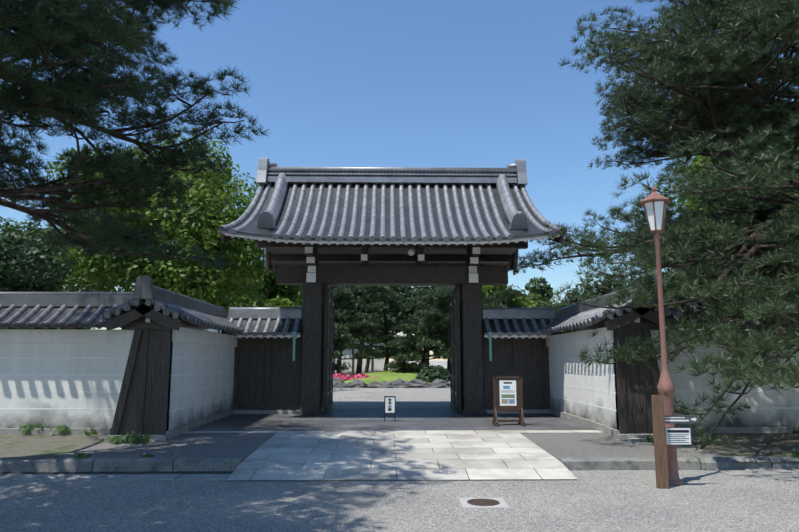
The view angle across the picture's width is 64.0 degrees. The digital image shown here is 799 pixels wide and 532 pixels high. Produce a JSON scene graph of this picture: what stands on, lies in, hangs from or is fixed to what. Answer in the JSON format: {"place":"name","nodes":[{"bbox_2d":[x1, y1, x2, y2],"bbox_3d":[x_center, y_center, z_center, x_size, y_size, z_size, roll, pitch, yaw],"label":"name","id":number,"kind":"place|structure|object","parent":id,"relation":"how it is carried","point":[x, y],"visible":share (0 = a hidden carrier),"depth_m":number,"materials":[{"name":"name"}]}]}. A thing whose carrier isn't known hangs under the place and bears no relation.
{"place":"outdoors","nodes":[
{"label":"outdoors","id":0,"kind":"place"},
{"bbox_2d":[0,0,268,273],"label":"pine","id":1,"kind":"object","parent":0,"point":[72,16],"depth_m":10.56,"materials":[{"name":"green plant"}]},
{"bbox_2d":[203,303,384,373],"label":"building","id":2,"kind":"structure","parent":0,"point":[376,364],"depth_m":72.98,"materials":[{"name":"paint"}]},
{"bbox_2d":[0,361,798,531],"bbox_3d":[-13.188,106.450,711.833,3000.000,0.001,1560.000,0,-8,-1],"label":"ground","id":3,"kind":"structure","parent":0,"point":[631,501],"depth_m":8.34,"materials":[{"name":"grey asphalt"}]},
{"bbox_2d":[0,369,798,480],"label":"pavement","id":4,"kind":"structure","parent":3,"relation":"on","point":[427,434],"depth_m":12.28,"materials":[{"name":"stone"}]},
{"bbox_2d":[0,222,98,328],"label":"tree","id":5,"kind":"object","parent":4,"relation":"on","point":[17,264],"depth_m":23.68,"materials":[{"name":"green plant"}]},
{"bbox_2d":[0,216,115,328],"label":"tree","id":6,"kind":"object","parent":4,"relation":"on","point":[6,225],"depth_m":34.57,"materials":[{"name":"green plant"}]},
{"bbox_2d":[44,126,269,330],"bbox_3d":[-11.758,-0.430,32.990,12.902,13.731,12.956,0,-8,-1],"label":"tree","id":7,"kind":"object","parent":4,"relation":"on","point":[213,197],"depth_m":30.47,"materials":[{"name":"green plant"}]},
{"bbox_2d":[207,269,301,312],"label":"tree","id":8,"kind":"object","parent":4,"relation":"on","point":[282,300],"depth_m":45.44,"materials":[{"name":"green plant"}]},
{"bbox_2d":[252,286,349,350],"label":"tree","id":9,"kind":"object","parent":4,"relation":"on","point":[299,293],"visible":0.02,"depth_m":58.10,"materials":[{"name":"green plant"}]},
{"bbox_2d":[333,373,376,385],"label":"azaleas","id":10,"kind":"object","parent":4,"relation":"on","point":[348,376],"visible":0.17,"depth_m":40.54,"materials":[{"name":"pink plant"}]},
{"bbox_2d":[329,286,405,373],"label":"tree","id":11,"kind":"object","parent":4,"relation":"on","point":[357,292],"depth_m":61.20,"materials":[{"name":"green plant"}]},
{"bbox_2d":[384,396,395,420],"bbox_3d":[-0.258,3.836,17.190,0.310,0.665,0.280,0,-8,-1],"label":"sign","id":12,"kind":"object","parent":4,"relation":"on","point":[389,404],"visible":0.98,"depth_m":17.20,"materials":[{"name":"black paint"}]},
{"bbox_2d":[333,370,449,387],"bbox_3d":[-0.709,7.861,45.569,28.000,0.947,17.267,0,-8,-1],"label":"garden","id":13,"kind":"object","parent":4,"relation":"on","point":[389,379],"visible":0.25,"depth_m":37.73,"materials":[{"name":"green plant"}]},
{"bbox_2d":[221,305,562,413],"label":"side fences","id":14,"kind":"object","parent":4,"relation":"on","point":[267,371],"visible":0.73,"depth_m":19.72,"materials":[{"name":"brown wood"}]},
{"bbox_2d":[218,158,566,413],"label":"gate","id":15,"kind":"structure","parent":4,"relation":"on","point":[315,232],"depth_m":19.94,"materials":[{"name":"grey wood"}]},
{"bbox_2d":[261,286,525,372],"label":"trees","id":16,"kind":"object","parent":4,"relation":"on","point":[344,337],"depth_m":45.11,"materials":[{"name":"green plant"}]},
{"bbox_2d":[0,276,798,441],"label":"walls","id":17,"kind":"structure","parent":4,"relation":"on","point":[158,366],"depth_m":14.61,"materials":[{"name":"paint"}]},
{"bbox_2d":[18,422,798,458],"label":"weeds","id":18,"kind":"object","parent":4,"relation":"on","point":[114,439],"visible":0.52,"depth_m":13.15,"materials":[{"name":"green plant"}]},
{"bbox_2d":[392,286,447,369],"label":"tree","id":19,"kind":"object","parent":4,"relation":"on","point":[410,293],"depth_m":60.63,"materials":[{"name":"green plant"}]},
{"bbox_2d":[398,365,449,382],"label":"shrubs","id":20,"kind":"object","parent":4,"relation":"on","point":[431,370],"visible":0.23,"depth_m":39.17,"materials":[{"name":"green plant"}]},
{"bbox_2d":[492,376,525,426],"bbox_3d":[2.734,3.400,16.097,0.740,1.230,0.600,0,-8,-1],"label":"notice stand","id":21,"kind":"object","parent":4,"relation":"on","point":[507,393],"visible":0.96,"depth_m":16.10,"materials":[{"name":"brown wood"}]},
{"bbox_2d":[482,284,538,307],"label":"tree","id":22,"kind":"object","parent":4,"relation":"on","point":[487,290],"visible":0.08,"depth_m":48.91,"materials":[{"name":"green plant"}]},
{"bbox_2d":[504,277,568,331],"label":"tree","id":23,"kind":"object","parent":4,"relation":"on","point":[539,293],"visible":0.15,"depth_m":52.74,"materials":[{"name":"green plant"}]},
{"bbox_2d":[549,275,636,333],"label":"tree","id":24,"kind":"object","parent":4,"relation":"on","point":[596,289],"depth_m":49.10,"materials":[{"name":"green plant"}]},
{"bbox_2d":[505,0,798,451],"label":"pine","id":25,"kind":"object","parent":4,"relation":"on","point":[706,46],"depth_m":15.33,"materials":[{"name":"green plant"}]},
{"bbox_2d":[632,137,798,278],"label":"tree","id":26,"kind":"object","parent":4,"relation":"on","point":[691,201],"depth_m":39.57,"materials":[{"name":"green plant"}]},
{"bbox_2d":[698,215,798,329],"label":"tree","id":27,"kind":"object","parent":4,"relation":"on","point":[768,276],"depth_m":29.70,"materials":[{"name":"green plant"}]},
{"bbox_2d":[459,498,509,507],"bbox_3d":[1.114,3.165,8.489,0.600,0.064,0.600,0,-8,-1],"label":"manhole","id":28,"kind":"object","parent":3,"relation":"on","point":[483,503],"visible":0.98,"depth_m":8.43,"materials":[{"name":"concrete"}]},
{"bbox_2d":[639,183,682,485],"bbox_3d":[4.179,0.986,10.161,0.530,4.760,0.459,0,-8,-1],"label":"lamp post","id":29,"kind":"object","parent":3,"relation":"on","point":[654,203],"visible":0.88,"depth_m":10.14,"materials":[{"name":"metal"}]},
{"bbox_2d":[651,395,699,488],"bbox_3d":[4.188,2.649,9.572,0.735,1.400,0.109,0,-8,-1],"label":"signpost","id":30,"kind":"object","parent":3,"relation":"on","point":[663,436],"visible":0.98,"depth_m":9.58,"materials":[{"name":"brown wood"}]},
{"bbox_2d":[0,0,798,360],"label":"sky","id":31,"kind":"structure","parent":0,"point":[335,83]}
]}

